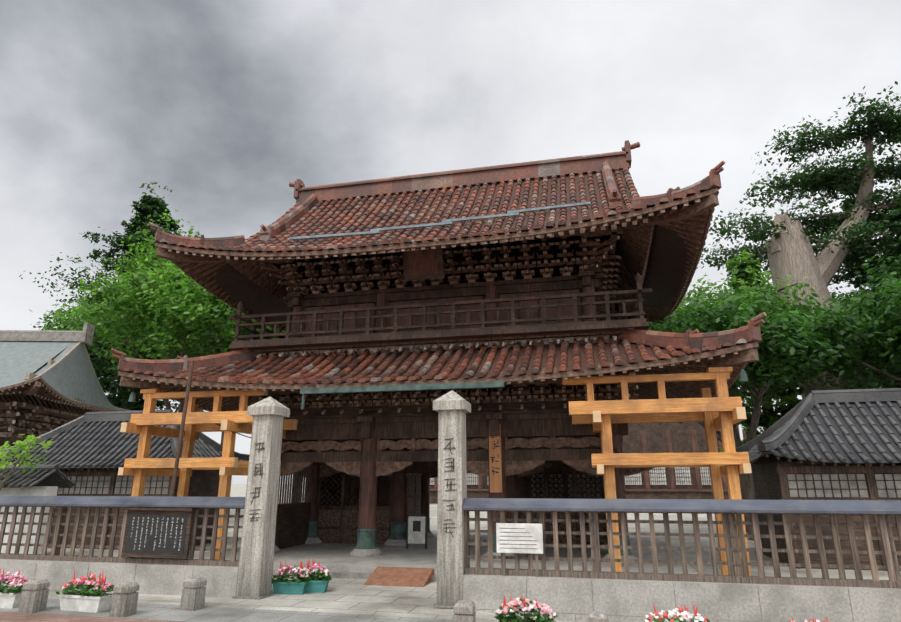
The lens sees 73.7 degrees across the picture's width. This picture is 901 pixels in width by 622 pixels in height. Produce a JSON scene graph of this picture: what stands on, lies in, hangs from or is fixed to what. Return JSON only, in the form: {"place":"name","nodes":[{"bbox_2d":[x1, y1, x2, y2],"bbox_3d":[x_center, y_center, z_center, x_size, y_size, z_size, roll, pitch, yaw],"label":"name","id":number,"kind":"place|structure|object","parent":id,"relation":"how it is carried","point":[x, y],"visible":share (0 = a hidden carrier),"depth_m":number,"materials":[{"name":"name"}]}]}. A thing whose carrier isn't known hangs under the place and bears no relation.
{"place":"outdoors","nodes":[
{"label":"outdoors","id":0,"kind":"place"},
{"bbox_2d":[0,465,75,553],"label":"roofed wall","id":1,"kind":"structure","parent":0,"point":[43,480],"depth_m":14.44,"materials":[{"name":"paint"}]},
{"bbox_2d":[128,202,747,586],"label":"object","id":2,"kind":"object","parent":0,"point":[425,264],"visible":0.94,"depth_m":13.19,"materials":[{"name":"brown wood"}]},
{"bbox_2d":[0,484,900,621],"bbox_3d":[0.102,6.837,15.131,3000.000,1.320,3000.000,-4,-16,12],"label":"ground","id":3,"kind":"structure","parent":0,"point":[347,600],"depth_m":9.12,"materials":[{"name":"grey stone"}]},
{"bbox_2d":[0,568,27,607],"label":"flower planter","id":4,"kind":"object","parent":3,"relation":"on","point":[10,597],"visible":0.83,"depth_m":8.77,"materials":[{"name":"plastic"}]},
{"bbox_2d":[0,434,52,489],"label":"maple shrub","id":5,"kind":"object","parent":3,"relation":"on","point":[26,448],"visible":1,"depth_m":14.23,"materials":[{"name":"green plant"}]},
{"bbox_2d":[18,579,49,612],"bbox_3d":[-5.916,4.050,8.549,0.232,0.410,0.232,-4,-16,12],"label":"stone bollard","id":6,"kind":"object","parent":3,"relation":"on","point":[34,596],"visible":1,"depth_m":8.47,"materials":[{"name":"grey stone"}]},
{"bbox_2d":[0,322,125,448],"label":"temple building","id":7,"kind":"structure","parent":3,"relation":"on","point":[37,420],"depth_m":22.70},
{"bbox_2d":[0,341,140,415],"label":"roof","id":8,"kind":"structure","parent":7,"relation":"on","point":[72,375],"depth_m":23.31,"materials":[{"name":"grey metal"}]},
{"bbox_2d":[56,570,114,612],"bbox_3d":[-5.229,4.021,8.663,0.840,0.527,0.415,-4,-16,12],"label":"flower planter","id":9,"kind":"object","parent":3,"relation":"on","point":[85,599],"visible":0.98,"depth_m":8.55,"materials":[{"name":"plastic"}]},
{"bbox_2d":[19,182,192,409],"bbox_3d":[-17.964,1.561,35.415,11.127,20.005,11.176,-4,-16,12],"label":"tall cedar tree","id":10,"kind":"object","parent":3,"relation":"on","point":[154,207],"visible":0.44,"depth_m":34.53,"materials":[{"name":"green plant"}]},
{"bbox_2d":[39,275,187,412],"bbox_3d":[-18.051,5.305,36.965,12.016,13.728,13.614,-4,-16,12],"label":"tree","id":11,"kind":"object","parent":3,"relation":"on","point":[49,322],"visible":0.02,"depth_m":33.83,"materials":[{"name":"green plant"}]},
{"bbox_2d":[109,582,139,617],"bbox_3d":[-4.491,3.975,8.288,0.232,0.410,0.232,-4,-16,12],"label":"stone bollard","id":12,"kind":"object","parent":3,"relation":"on","point":[124,601],"visible":1,"depth_m":8.21,"materials":[{"name":"grey stone"}]},
{"bbox_2d":[1,410,249,549],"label":"side hall","id":13,"kind":"structure","parent":3,"relation":"on","point":[106,482],"depth_m":17.12,"materials":[{"name":"grey tile"}]},
{"bbox_2d":[0,420,243,467],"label":"hall roof tiles","id":14,"kind":"object","parent":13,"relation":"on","point":[199,446],"visible":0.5,"depth_m":17.72,"materials":[{"name":"grey tile"}]},
{"bbox_2d":[45,209,219,412],"bbox_3d":[-13.493,3.142,31.919,15.010,15.072,13.630,-4,-16,12],"label":"maple tree","id":15,"kind":"object","parent":3,"relation":"on","point":[133,265],"visible":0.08,"depth_m":30.62,"materials":[{"name":"green plant"}]},
{"bbox_2d":[29,257,290,445],"bbox_3d":[-11.164,3.686,28.535,12.350,12.164,13.941,-4,-16,12],"label":"maple tree","id":16,"kind":"object","parent":3,"relation":"on","point":[195,313],"visible":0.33,"depth_m":25.99,"materials":[{"name":"green plant"}]},
{"bbox_2d":[180,577,206,610],"bbox_3d":[-3.724,4.096,8.713,0.230,0.410,0.230,-5,-17,16],"label":"stone bollard","id":17,"kind":"object","parent":3,"relation":"on","point":[193,594],"visible":1,"depth_m":8.63,"materials":[{"name":"grey stone"}]},
{"bbox_2d":[118,389,297,559],"bbox_3d":[-5.238,3.679,13.296,3.050,3.740,2.500,-4,-16,12],"label":"wooden support frame","id":18,"kind":"object","parent":3,"relation":"on","point":[143,465],"visible":0.75,"depth_m":12.81,"materials":[{"name":"brown wood"}]},
{"bbox_2d":[165,341,300,502],"bbox_3d":[-8.907,4.941,31.952,8.832,11.631,11.562,-10,-19,30],"label":"tree","id":19,"kind":"object","parent":3,"relation":"on","point":[225,352],"depth_m":30.69,"materials":[{"name":"green plant"}]},
{"bbox_2d":[232,397,289,599],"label":"stone pillar","id":20,"kind":"structure","parent":3,"relation":"on","point":[256,560],"depth_m":9.88,"materials":[{"name":"grey stone"}]},
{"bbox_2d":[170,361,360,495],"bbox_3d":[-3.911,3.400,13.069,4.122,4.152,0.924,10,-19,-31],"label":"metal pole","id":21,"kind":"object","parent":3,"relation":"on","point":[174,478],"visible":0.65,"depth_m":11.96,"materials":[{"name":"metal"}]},
{"bbox_2d":[272,561,310,594],"bbox_3d":[-2.633,4.401,9.940,0.635,0.501,0.357,-2,-16,7],"label":"flower planter","id":22,"kind":"object","parent":3,"relation":"on","point":[284,585],"visible":0.92,"depth_m":9.84,"materials":[{"name":"plastic"}]},
{"bbox_2d":[300,560,331,592],"bbox_3d":[-2.271,4.439,10.088,0.538,0.509,0.313,0,-16,1],"label":"flower planter","id":23,"kind":"object","parent":3,"relation":"on","point":[317,584],"visible":0.9,"depth_m":9.99,"materials":[{"name":"plastic"}]},
{"bbox_2d":[118,188,758,581],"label":"temple gate","id":24,"kind":"structure","parent":3,"relation":"on","point":[366,490],"depth_m":14.17,"materials":[{"name":"brown wood"}]},
{"bbox_2d":[118,341,746,385],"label":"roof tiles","id":25,"kind":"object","parent":24,"relation":"on","point":[596,355],"depth_m":12.70,"materials":[{"name":"brown tile"}]},
{"bbox_2d":[123,336,746,383],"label":"roof tiles","id":26,"kind":"object","parent":25,"relation":"on","point":[241,375],"visible":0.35,"depth_m":12.87,"materials":[{"name":"brown tile"}]},
{"bbox_2d":[110,140,766,372],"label":"roof ridges","id":27,"kind":"object","parent":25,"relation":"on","point":[310,197],"visible":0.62,"depth_m":16.17,"materials":[{"name":"brown tile"}]},
{"bbox_2d":[165,171,706,327],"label":"roof deck","id":28,"kind":"structure","parent":24,"relation":"on","point":[666,267],"depth_m":16.57,"materials":[{"name":"brown tile"}]},
{"bbox_2d":[160,167,718,289],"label":"roof tiles","id":29,"kind":"object","parent":28,"relation":"on","point":[280,242],"visible":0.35,"depth_m":15.53,"materials":[{"name":"brown tile"}]},
{"bbox_2d":[238,170,638,355],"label":"roof trim","id":30,"kind":"structure","parent":24,"relation":"attached to","point":[491,343],"depth_m":14.28,"materials":[{"name":"brown wood"}]},
{"bbox_2d":[0,496,900,621],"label":"fence","id":31,"kind":"object","parent":3,"relation":"on","point":[155,547],"visible":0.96,"depth_m":8.59,"materials":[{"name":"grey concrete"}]},
{"bbox_2d":[433,390,470,608],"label":"stone pillar","id":32,"kind":"structure","parent":3,"relation":"on","point":[452,408],"depth_m":9.17,"materials":[{"name":"grey stone"}]},
{"bbox_2d":[453,600,475,621],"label":"stone bollard","id":33,"kind":"object","parent":3,"relation":"on","point":[463,611],"visible":1,"depth_m":7.09,"materials":[{"name":"grey stone"}]},
{"bbox_2d":[494,595,557,621],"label":"flower planter","id":34,"kind":"object","parent":3,"relation":"on","point":[524,605],"visible":1,"depth_m":7.26,"materials":[{"name":"plant"}]},
{"bbox_2d":[430,422,746,503],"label":"hall","id":35,"kind":"structure","parent":3,"relation":"on","point":[675,482],"depth_m":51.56,"materials":[{"name":"brown wood"}]},
{"bbox_2d":[587,611,607,621],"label":"stone bollard","id":36,"kind":"object","parent":3,"relation":"on","point":[594,616],"visible":1,"depth_m":6.96,"materials":[{"name":"grey stone"}]},
{"bbox_2d":[562,367,751,575],"bbox_3d":[3.783,3.115,11.330,3.050,3.740,2.500,-4,-16,12],"label":"wooden support frame","id":37,"kind":"object","parent":3,"relation":"on","point":[723,411],"visible":0.88,"depth_m":10.77,"materials":[{"name":"brown wood"}]},
{"bbox_2d":[644,603,709,621],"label":"flower planter","id":38,"kind":"object","parent":3,"relation":"on","point":[667,616],"visible":1,"depth_m":7.25,"materials":[{"name":"plant"}]},
{"bbox_2d":[648,257,814,531],"bbox_3d":[9.982,3.434,24.217,9.314,10.276,8.873,-12,-20,36],"label":"broad tree","id":39,"kind":"object","parent":3,"relation":"on","point":[735,292],"visible":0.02,"depth_m":22.63,"materials":[{"name":"green plant"}]},
{"bbox_2d":[648,282,869,540],"bbox_3d":[9.358,3.062,19.729,8.703,8.513,8.048,-4,-16,12],"label":"broad tree","id":40,"kind":"object","parent":3,"relation":"on","point":[781,330],"visible":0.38,"depth_m":18.83,"materials":[{"name":"green plant"}]},
{"bbox_2d":[719,248,820,464],"bbox_3d":[13.397,2.731,24.487,5.596,11.759,4.295,-14,-21,40],"label":"conifer tree","id":41,"kind":"object","parent":3,"relation":"on","point":[771,416],"visible":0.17,"depth_m":24.66,"materials":[{"name":"green plant"}]},
{"bbox_2d":[697,81,900,398],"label":"tree","id":42,"kind":"object","parent":3,"relation":"on","point":[789,248],"visible":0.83,"depth_m":27.28,"materials":[{"name":"green plant"}]},
{"bbox_2d":[789,617,827,621],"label":"flower planter","id":43,"kind":"object","parent":3,"relation":"on","point":[809,620],"visible":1,"depth_m":7.15,"materials":[{"name":"plant"}]},
{"bbox_2d":[735,388,900,570],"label":"side hall","id":44,"kind":"structure","parent":3,"relation":"on","point":[798,479],"depth_m":13.11,"materials":[{"name":"grey tile"}]},
{"bbox_2d":[750,401,900,463],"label":"roof","id":45,"kind":"structure","parent":44,"relation":"on","point":[863,435],"depth_m":13.59,"materials":[{"name":"grey tile"}]},
{"bbox_2d":[744,400,900,460],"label":"roof tiles","id":46,"kind":"object","parent":45,"relation":"on","point":[754,453],"visible":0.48,"depth_m":13.54,"materials":[{"name":"grey tile"}]},
{"bbox_2d":[780,272,900,389],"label":"broad tree","id":47,"kind":"object","parent":3,"relation":"on","point":[878,329],"visible":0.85,"depth_m":19.33,"materials":[{"name":"green plant"}]},
{"bbox_2d":[824,176,900,387],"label":"conifer tree","id":48,"kind":"object","parent":3,"relation":"on","point":[850,275],"visible":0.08,"depth_m":28.88,"materials":[{"name":"green plant"}]},
{"bbox_2d":[845,197,900,388],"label":"conifer tree","id":49,"kind":"object","parent":3,"relation":"on","point":[894,217],"visible":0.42,"depth_m":24.02,"materials":[{"name":"green plant"}]},
{"bbox_2d":[853,253,900,387],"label":"broad tree","id":50,"kind":"object","parent":3,"relation":"on","point":[866,265],"visible":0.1,"depth_m":23.23,"materials":[{"name":"green plant"}]},
{"bbox_2d":[0,0,900,483],"label":"sky","id":51,"kind":"structure","parent":0,"point":[223,105],"materials":[{"name":"grey"}]}
]}

